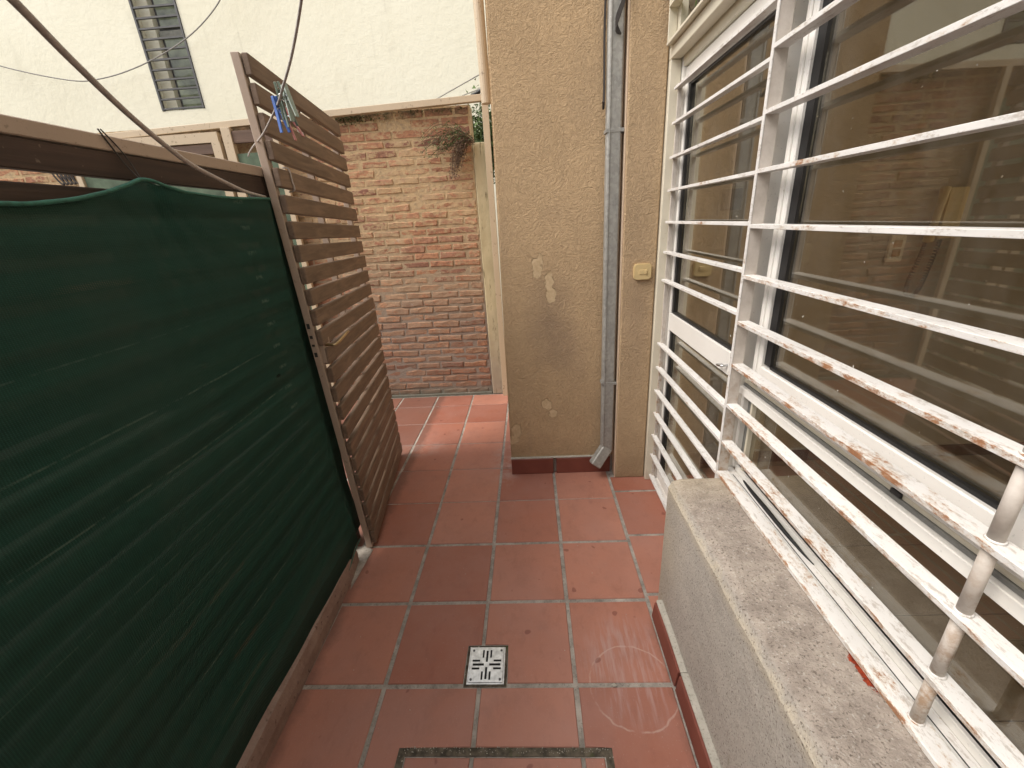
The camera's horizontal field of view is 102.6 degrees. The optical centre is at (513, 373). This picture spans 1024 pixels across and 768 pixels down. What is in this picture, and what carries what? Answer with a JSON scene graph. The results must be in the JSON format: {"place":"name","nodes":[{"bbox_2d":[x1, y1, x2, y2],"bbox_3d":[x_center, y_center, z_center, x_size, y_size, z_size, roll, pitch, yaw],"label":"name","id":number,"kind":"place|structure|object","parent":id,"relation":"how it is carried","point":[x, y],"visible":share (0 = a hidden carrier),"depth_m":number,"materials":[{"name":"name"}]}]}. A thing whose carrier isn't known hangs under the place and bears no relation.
{"place":"outdoors","nodes":[
{"label":"outdoors","id":0,"kind":"place"},
{"bbox_2d":[471,89,480,94],"bbox_3d":[-0.232,-2.236,3.037,0.211,0.316,0.033,1,21,11],"label":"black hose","id":1,"kind":"object","parent":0,"point":[477,92],"visible":0.18,"depth_m":3.08,"materials":[{"name":"rubber"}]},
{"bbox_2d":[265,393,698,767],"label":"floor","id":2,"kind":"structure","parent":0,"point":[441,585],"depth_m":1.55,"materials":[{"name":"tile"}]},
{"bbox_2d":[0,114,359,539],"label":"slatted fence","id":3,"kind":"object","parent":2,"relation":"on","point":[32,145],"visible":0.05,"depth_m":0.83,"materials":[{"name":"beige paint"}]},
{"bbox_2d":[97,128,140,177],"bbox_3d":[-0.851,-0.468,0.884,0.020,0.099,0.050,8,23,29],"label":"tie wire","id":4,"kind":"object","parent":3,"relation":"attached to","point":[113,149],"visible":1,"depth_m":0.88,"materials":[{"name":"black metal"}]},
{"bbox_2d":[0,177,360,767],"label":"shade net","id":5,"kind":"object","parent":3,"relation":"hanging from","point":[179,523],"visible":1,"depth_m":0.89,"materials":[{"name":"green fabric"}]},
{"bbox_2d":[236,547,372,767],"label":"kerb","id":6,"kind":"structure","parent":2,"relation":"on","point":[258,751],"depth_m":1.33,"materials":[{"name":"concrete"}]},
{"bbox_2d":[103,94,507,395],"bbox_3d":[-1.712,-0.777,3.220,3.200,2.205,0.040,-3,20,3],"label":"steel frame","id":7,"kind":"object","parent":2,"relation":"on","point":[373,109],"visible":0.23,"depth_m":2.86,"materials":[{"name":"beige paint"}]},
{"bbox_2d":[230,52,401,547],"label":"slatted gate","id":8,"kind":"structure","parent":2,"relation":"on","point":[372,444],"depth_m":1.76,"materials":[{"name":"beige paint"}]},
{"bbox_2d":[7,0,302,196],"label":"clothesline","id":9,"kind":"object","parent":8,"relation":"attached to","point":[33,20],"visible":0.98,"depth_m":0.73,"materials":[{"name":"fabric"}]},
{"bbox_2d":[273,81,284,120],"bbox_3d":[-0.516,-0.611,0.921,0.025,0.074,0.014,-9,21,-13],"label":"clothes peg","id":10,"kind":"object","parent":9,"relation":"attached to","point":[278,93],"visible":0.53,"depth_m":0.91,"materials":[{"name":"green plastic"}]},
{"bbox_2d":[271,96,290,132],"bbox_3d":[-0.539,-0.599,0.950,0.014,0.074,0.029,9,24,31],"label":"clothes peg","id":11,"kind":"object","parent":9,"relation":"attached to","point":[274,99],"visible":0.88,"depth_m":0.94,"materials":[{"name":"blue plastic"}]},
{"bbox_2d":[278,89,298,126],"bbox_3d":[-0.518,-0.607,0.941,0.032,0.074,0.015,-22,27,-40],"label":"clothes peg","id":12,"kind":"object","parent":9,"relation":"attached to","point":[284,107],"visible":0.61,"depth_m":0.94,"materials":[{"name":"green plastic"}]},
{"bbox_2d":[280,84,298,121],"bbox_3d":[-0.488,-0.592,0.895,0.037,0.074,0.014,9,24,30],"label":"clothes peg","id":13,"kind":"object","parent":9,"relation":"attached to","point":[290,104],"visible":0.98,"depth_m":0.89,"materials":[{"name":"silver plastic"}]},
{"bbox_2d":[286,108,304,140],"bbox_3d":[-0.525,-0.594,0.973,0.042,0.073,0.013,-3,20,3],"label":"clothes peg","id":14,"kind":"object","parent":9,"relation":"attached to","point":[293,134],"visible":0.34,"depth_m":0.98,"materials":[{"name":"pink plastic"}]},
{"bbox_2d":[300,492,626,766],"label":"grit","id":15,"kind":"object","parent":2,"relation":"on","point":[499,747],"visible":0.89,"depth_m":1.16,"materials":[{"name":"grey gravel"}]},
{"bbox_2d":[463,646,507,687],"bbox_3d":[-0.092,0.993,1.388,0.140,0.024,0.137,-3,20,3],"label":"floor drain","id":16,"kind":"object","parent":2,"relation":"in","point":[486,666],"visible":0.99,"depth_m":1.38,"materials":[{"name":"silver metal"}]},
{"bbox_2d":[473,142,502,393],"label":"concrete column","id":17,"kind":"structure","parent":2,"relation":"on","point":[484,215],"depth_m":3.17,"materials":[{"name":"beige concrete"}]},
{"bbox_2d":[395,748,614,767],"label":"floor hatch","id":18,"kind":"object","parent":2,"relation":"in","point":[499,762],"visible":1,"depth_m":1.14,"materials":[{"name":"tile"}]},
{"bbox_2d":[485,0,611,473],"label":"stucco pillar","id":19,"kind":"structure","parent":2,"relation":"on","point":[545,63],"depth_m":1.93,"materials":[{"name":"paint"}]},
{"bbox_2d":[473,0,490,104],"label":"cream pipe","id":20,"kind":"object","parent":19,"relation":"attached to","point":[480,31],"visible":0.88,"depth_m":2.05,"materials":[{"name":"paint"}]},
{"bbox_2d":[612,0,669,476],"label":"side wall","id":21,"kind":"structure","parent":2,"relation":"on","point":[646,55],"depth_m":1.84,"materials":[{"name":"paint"}]},
{"bbox_2d":[589,0,624,468],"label":"downpipe","id":22,"kind":"object","parent":21,"relation":"attached to","point":[614,130],"visible":1,"depth_m":1.86,"materials":[{"name":"metal"}]},
{"bbox_2d":[602,0,625,109],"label":"cable","id":23,"kind":"object","parent":22,"relation":"attached to","point":[618,15],"visible":1,"depth_m":1.64,"materials":[{"name":"rubber"}]},
{"bbox_2d":[633,263,651,279],"bbox_3d":[0.601,-0.475,1.916,0.082,0.074,0.020,-3,20,3],"label":"bell switch","id":24,"kind":"object","parent":21,"relation":"attached to","point":[642,271],"visible":1,"depth_m":1.91,"materials":[{"name":"beige plastic"}]},
{"bbox_2d":[643,0,725,475],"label":"house facade","id":25,"kind":"structure","parent":2,"relation":"on","point":[713,84],"depth_m":1.86,"materials":[{"name":"paint"}]},
{"bbox_2d":[667,0,710,45],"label":"transom grille","id":26,"kind":"object","parent":25,"relation":"attached to","point":[678,9],"visible":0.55,"depth_m":1.53,"materials":[{"name":"white metal"}]},
{"bbox_2d":[644,0,776,500],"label":"glass door","id":27,"kind":"structure","parent":25,"relation":"attached to","point":[713,26],"depth_m":1.70,"materials":[{"name":"beige paint"}]},
{"bbox_2d":[728,0,1023,767],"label":"sliding window","id":28,"kind":"structure","parent":25,"relation":"attached to","point":[809,58],"depth_m":0.92,"materials":[{"name":"beige paint"}]},
{"bbox_2d":[743,480,813,564],"bbox_3d":[0.730,0.401,1.161,0.020,0.018,0.341,-3,20,3],"label":"rubber strip","id":29,"kind":"object","parent":28,"relation":"on","point":[771,515],"visible":1,"depth_m":1.14,"materials":[{"name":"black rubber"}]},
{"bbox_2d":[649,0,777,510],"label":"door grille","id":30,"kind":"object","parent":2,"relation":"on","point":[756,18],"depth_m":1.57,"materials":[{"name":"white metal"}]},
{"bbox_2d":[652,478,978,767],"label":"parapet","id":31,"kind":"structure","parent":2,"relation":"on","point":[765,670],"depth_m":0.94,"materials":[{"name":"concrete"}]},
{"bbox_2d":[715,0,1023,767],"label":"window grille","id":32,"kind":"object","parent":31,"relation":"on","point":[993,543],"depth_m":0.72,"materials":[{"name":"white metal"}]},
{"bbox_2d":[669,454,1023,754],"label":"room floor","id":33,"kind":"structure","parent":0,"point":[987,683],"depth_m":1.61,"materials":[{"name":"tile"}]},
{"bbox_2d":[686,0,1023,463],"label":"room walls","id":34,"kind":"structure","parent":33,"relation":"on","point":[978,282],"depth_m":1.92,"materials":[{"name":"paint"}]},
{"bbox_2d":[717,186,744,212],"bbox_3d":[0.998,-0.798,1.885,0.110,0.110,0.014,-3,20,3],"label":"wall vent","id":35,"kind":"object","parent":34,"relation":"attached to","point":[730,200],"depth_m":1.88,"materials":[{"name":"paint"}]},
{"bbox_2d":[884,235,906,261],"bbox_3d":[1.803,-0.590,1.936,0.074,0.122,0.015,-3,20,3],"label":"wall socket","id":36,"kind":"object","parent":34,"relation":"attached to","point":[895,248],"depth_m":1.93,"materials":[{"name":"plastic"}]},
{"bbox_2d":[903,186,969,296],"bbox_3d":[1.954,-0.602,1.904,0.155,0.494,0.063,-7,21,-10],"label":"intercom phone","id":37,"kind":"object","parent":34,"relation":"attached to","point":[950,206],"visible":0.99,"depth_m":1.84,"materials":[{"name":"beige plastic"}]},
{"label":"patio ground","id":38,"kind":"structure","parent":0,"visible":0},
{"bbox_2d":[76,127,339,403],"bbox_3d":[-2.359,-0.704,3.241,1.550,2.130,0.040,-3,20,3],"label":"panel fence","id":39,"kind":"object","parent":38,"relation":"on","point":[213,143],"visible":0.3,"depth_m":2.90,"materials":[{"name":"beige paint"}]},
{"bbox_2d":[0,104,492,400],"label":"brick wall","id":40,"kind":"structure","parent":38,"relation":"on","point":[417,222],"depth_m":3.15,"materials":[{"name":"brown brick"}]},
{"bbox_2d":[52,174,77,184],"bbox_3d":[-3.315,-1.492,2.998,0.230,0.216,0.023,-3,20,3],"label":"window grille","id":41,"kind":"object","parent":40,"relation":"hanging from","point":[67,178],"visible":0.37,"depth_m":3.01,"materials":[{"name":"black metal"}]},
{"bbox_2d":[335,105,466,126],"bbox_3d":[-0.849,-1.782,2.851,1.063,0.081,0.039,-3,20,3],"label":"moss","id":42,"kind":"object","parent":40,"relation":"on","point":[347,120],"visible":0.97,"depth_m":2.85,"materials":[{"name":"plant"}]},
{"bbox_2d":[417,120,474,162],"bbox_3d":[-0.476,-1.601,2.827,0.424,0.258,0.132,-3,20,3],"label":"wall creeper","id":43,"kind":"object","parent":40,"relation":"attached to","point":[453,140],"depth_m":2.82,"materials":[{"name":"green plant"}]},
{"bbox_2d":[449,131,470,182],"bbox_3d":[-0.379,-1.502,2.856,0.188,0.323,0.132,-3,20,3],"label":"dead weed","id":44,"kind":"object","parent":40,"relation":"attached to","point":[459,153],"visible":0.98,"depth_m":2.84,"materials":[{"name":"brown plant"}]},
{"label":"ground","id":45,"kind":"structure","parent":0,"visible":0},
{"bbox_2d":[0,0,503,325],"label":"white house","id":46,"kind":"structure","parent":45,"relation":"on","point":[352,53],"depth_m":4.54,"materials":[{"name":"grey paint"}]},
{"bbox_2d":[0,0,220,81],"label":"hanging cable","id":47,"kind":"object","parent":46,"relation":"attached to","point":[200,25],"visible":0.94,"depth_m":4.49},
{"bbox_2d":[151,0,202,109],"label":"window","id":48,"kind":"structure","parent":46,"relation":"in","point":[169,10],"depth_m":4.66,"materials":[{"name":"grey metal"}]},
{"bbox_2d":[438,74,478,97],"bbox_3d":[-0.517,-2.712,3.870,0.010,0.200,1.732,-12,22,-22],"label":"hanging cable","id":49,"kind":"object","parent":46,"relation":"attached to","point":[459,85],"visible":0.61,"depth_m":3.83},
{"bbox_2d":[464,78,494,183],"bbox_3d":[-0.136,-1.187,3.762,0.679,2.609,0.442,-3,20,3],"label":"shrub","id":50,"kind":"object","parent":45,"relation":"on","point":[479,132],"visible":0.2,"depth_m":3.31,"materials":[{"name":"green plant"}]}
]}

